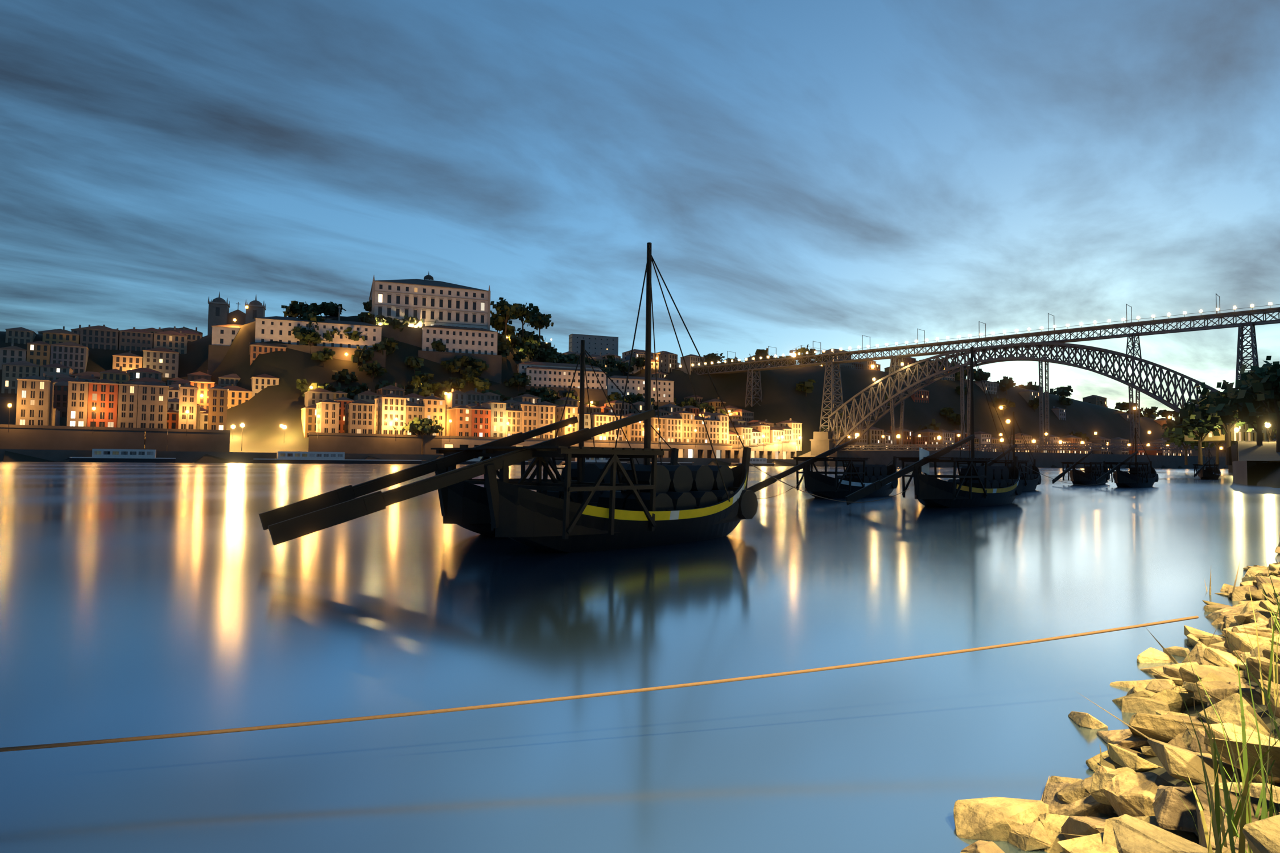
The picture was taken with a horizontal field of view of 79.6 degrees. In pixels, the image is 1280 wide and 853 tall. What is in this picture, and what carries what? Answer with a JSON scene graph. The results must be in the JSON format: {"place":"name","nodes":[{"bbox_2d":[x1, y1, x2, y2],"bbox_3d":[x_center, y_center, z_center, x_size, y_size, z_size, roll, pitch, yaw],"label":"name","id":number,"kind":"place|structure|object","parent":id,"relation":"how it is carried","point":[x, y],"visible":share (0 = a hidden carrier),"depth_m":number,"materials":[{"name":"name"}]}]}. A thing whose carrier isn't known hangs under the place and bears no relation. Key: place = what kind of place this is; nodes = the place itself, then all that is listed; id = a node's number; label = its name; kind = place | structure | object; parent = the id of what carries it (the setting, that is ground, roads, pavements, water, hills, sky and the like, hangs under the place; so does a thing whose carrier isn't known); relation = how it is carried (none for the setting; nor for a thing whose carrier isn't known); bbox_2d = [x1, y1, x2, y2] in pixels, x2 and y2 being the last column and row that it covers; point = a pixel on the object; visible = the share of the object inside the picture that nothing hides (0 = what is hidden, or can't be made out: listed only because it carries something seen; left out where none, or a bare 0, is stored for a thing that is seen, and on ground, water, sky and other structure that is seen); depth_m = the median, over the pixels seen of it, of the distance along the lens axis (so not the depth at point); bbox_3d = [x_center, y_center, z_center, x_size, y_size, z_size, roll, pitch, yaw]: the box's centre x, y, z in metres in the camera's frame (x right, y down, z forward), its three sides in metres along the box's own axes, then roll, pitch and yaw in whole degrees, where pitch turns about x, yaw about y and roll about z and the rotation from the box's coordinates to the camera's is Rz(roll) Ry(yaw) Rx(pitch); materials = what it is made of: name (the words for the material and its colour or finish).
{"place":"outdoors","nodes":[
{"label":"outdoors","id":0,"kind":"place"},
{"bbox_2d":[0,461,1279,852],"bbox_3d":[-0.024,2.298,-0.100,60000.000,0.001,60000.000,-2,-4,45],"label":"river water","id":1,"kind":"structure","parent":0,"point":[138,599],"depth_m":8.80,"materials":[{"name":"blue liquid"}]},
{"bbox_2d":[60,448,775,466],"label":"moored boats","id":2,"kind":"object","parent":1,"relation":"on","point":[120,455],"visible":0.68,"depth_m":251.08,"materials":[{"name":"paint"}]},
{"bbox_2d":[258,340,678,536],"bbox_3d":[-3.666,0.308,23.756,3.200,6.620,15.233,-2,-3,42],"label":"boat","id":3,"kind":"object","parent":1,"relation":"on","point":[463,504],"visible":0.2,"depth_m":21.83,"materials":[{"name":"paint"}]},
{"bbox_2d":[267,242,757,552],"bbox_3d":[-1.499,-0.973,20.253,3.200,8.920,15.172,-2,-3,43],"label":"boat","id":4,"kind":"object","parent":1,"relation":"on","point":[653,504],"visible":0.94,"depth_m":19.51,"materials":[{"name":"paint"}]},
{"bbox_2d":[746,438,898,498],"bbox_3d":[12.574,2.831,50.109,3.200,4.219,17.493,-2,-4,45],"label":"boat","id":5,"kind":"object","parent":1,"relation":"on","point":[855,479],"visible":0.78,"depth_m":49.07,"materials":[{"name":"paint"}]},
{"bbox_2d":[845,347,1022,507],"bbox_3d":[16.503,-0.014,41.351,17.493,9.220,3.200,3,-3,-41],"label":"boat","id":6,"kind":"object","parent":1,"relation":"on","point":[974,486],"visible":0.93,"depth_m":40.64,"materials":[{"name":"paint"}]},
{"bbox_2d":[974,411,1041,491],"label":"boat","id":7,"kind":"object","parent":1,"relation":"on","point":[1030,479],"visible":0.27,"depth_m":65.60,"materials":[{"name":"paint"}]},
{"bbox_2d":[1051,450,1109,485],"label":"boat","id":8,"kind":"object","parent":1,"relation":"on","point":[1090,475],"visible":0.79,"depth_m":86.61,"materials":[{"name":"paint"}]},
{"bbox_2d":[1095,427,1158,487],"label":"boat","id":9,"kind":"object","parent":1,"relation":"on","point":[1137,476],"visible":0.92,"depth_m":79.38,"materials":[{"name":"paint"}]},
{"bbox_2d":[1192,448,1220,479],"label":"boat","id":10,"kind":"object","parent":1,"relation":"on","point":[1210,473],"visible":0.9,"depth_m":131.94,"materials":[{"name":"paint"}]},
{"bbox_2d":[0,315,1279,852],"bbox_3d":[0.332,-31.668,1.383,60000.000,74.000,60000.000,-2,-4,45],"label":"ground","id":11,"kind":"structure","parent":0,"point":[263,415],"depth_m":396.63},
{"bbox_2d":[0,271,1276,469],"bbox_3d":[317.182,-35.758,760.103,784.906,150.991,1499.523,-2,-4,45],"label":"buildings","id":12,"kind":"structure","parent":11,"relation":"on","point":[135,401],"depth_m":337.42,"materials":[{"name":"paint"}]},
{"bbox_2d":[7,302,1271,448],"bbox_3d":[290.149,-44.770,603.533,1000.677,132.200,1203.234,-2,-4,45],"label":"lamp bulbs","id":13,"kind":"object","parent":12,"relation":"on","point":[857,434],"visible":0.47,"depth_m":345.13,"materials":[{"name":"yellow glass"}]},
{"bbox_2d":[7,407,1268,460],"bbox_3d":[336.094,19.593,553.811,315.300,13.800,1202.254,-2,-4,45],"label":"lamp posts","id":14,"kind":"object","parent":11,"relation":"on","point":[658,441],"visible":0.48,"depth_m":268.29,"materials":[{"name":"grey metal"}]},
{"bbox_2d":[281,297,1279,465],"bbox_3d":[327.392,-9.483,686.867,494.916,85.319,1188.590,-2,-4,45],"label":"tree foliage","id":15,"kind":"object","parent":11,"relation":"on","point":[1252,402],"visible":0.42,"depth_m":353.95,"materials":[{"name":"green plant"}]},
{"bbox_2d":[789,345,825,355],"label":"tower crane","id":16,"kind":"object","parent":11,"relation":"on","point":[791,351],"visible":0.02,"depth_m":704.16,"materials":[{"name":"metal"}]},
{"bbox_2d":[675,293,1279,451],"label":"arch bridge","id":17,"kind":"structure","parent":11,"relation":"on","point":[1064,345],"depth_m":347.37,"materials":[{"name":"metal"}]},
{"bbox_2d":[809,431,1276,472],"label":"bridge masonry piers","id":18,"kind":"structure","parent":11,"relation":"on","point":[821,442],"depth_m":404.90,"materials":[{"name":"stone"}]},
{"bbox_2d":[953,532,1279,852],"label":"riprap rocks","id":19,"kind":"object","parent":11,"relation":"on","point":[1150,810],"visible":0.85,"depth_m":4.93,"materials":[{"name":"beige stone"}]},
{"bbox_2d":[0,462,1198,752],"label":"mooring ropes","id":20,"kind":"object","parent":19,"relation":"attached to","point":[235,730],"visible":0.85,"depth_m":6.11,"materials":[{"name":"orange fabric"}]},
{"bbox_2d":[1171,559,1279,852],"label":"grass tufts","id":21,"kind":"object","parent":11,"relation":"on","point":[1243,812],"visible":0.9,"depth_m":2.99,"materials":[{"name":"green plant"}]},
{"bbox_2d":[1184,422,1279,485],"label":"gaia quay","id":22,"kind":"structure","parent":11,"relation":"on","point":[1249,450],"depth_m":163.49,"materials":[{"name":"stone"}]},
{"bbox_2d":[0,0,1279,420],"label":"sky","id":23,"kind":"structure","parent":0,"point":[832,173],"materials":[{"name":"blue"}]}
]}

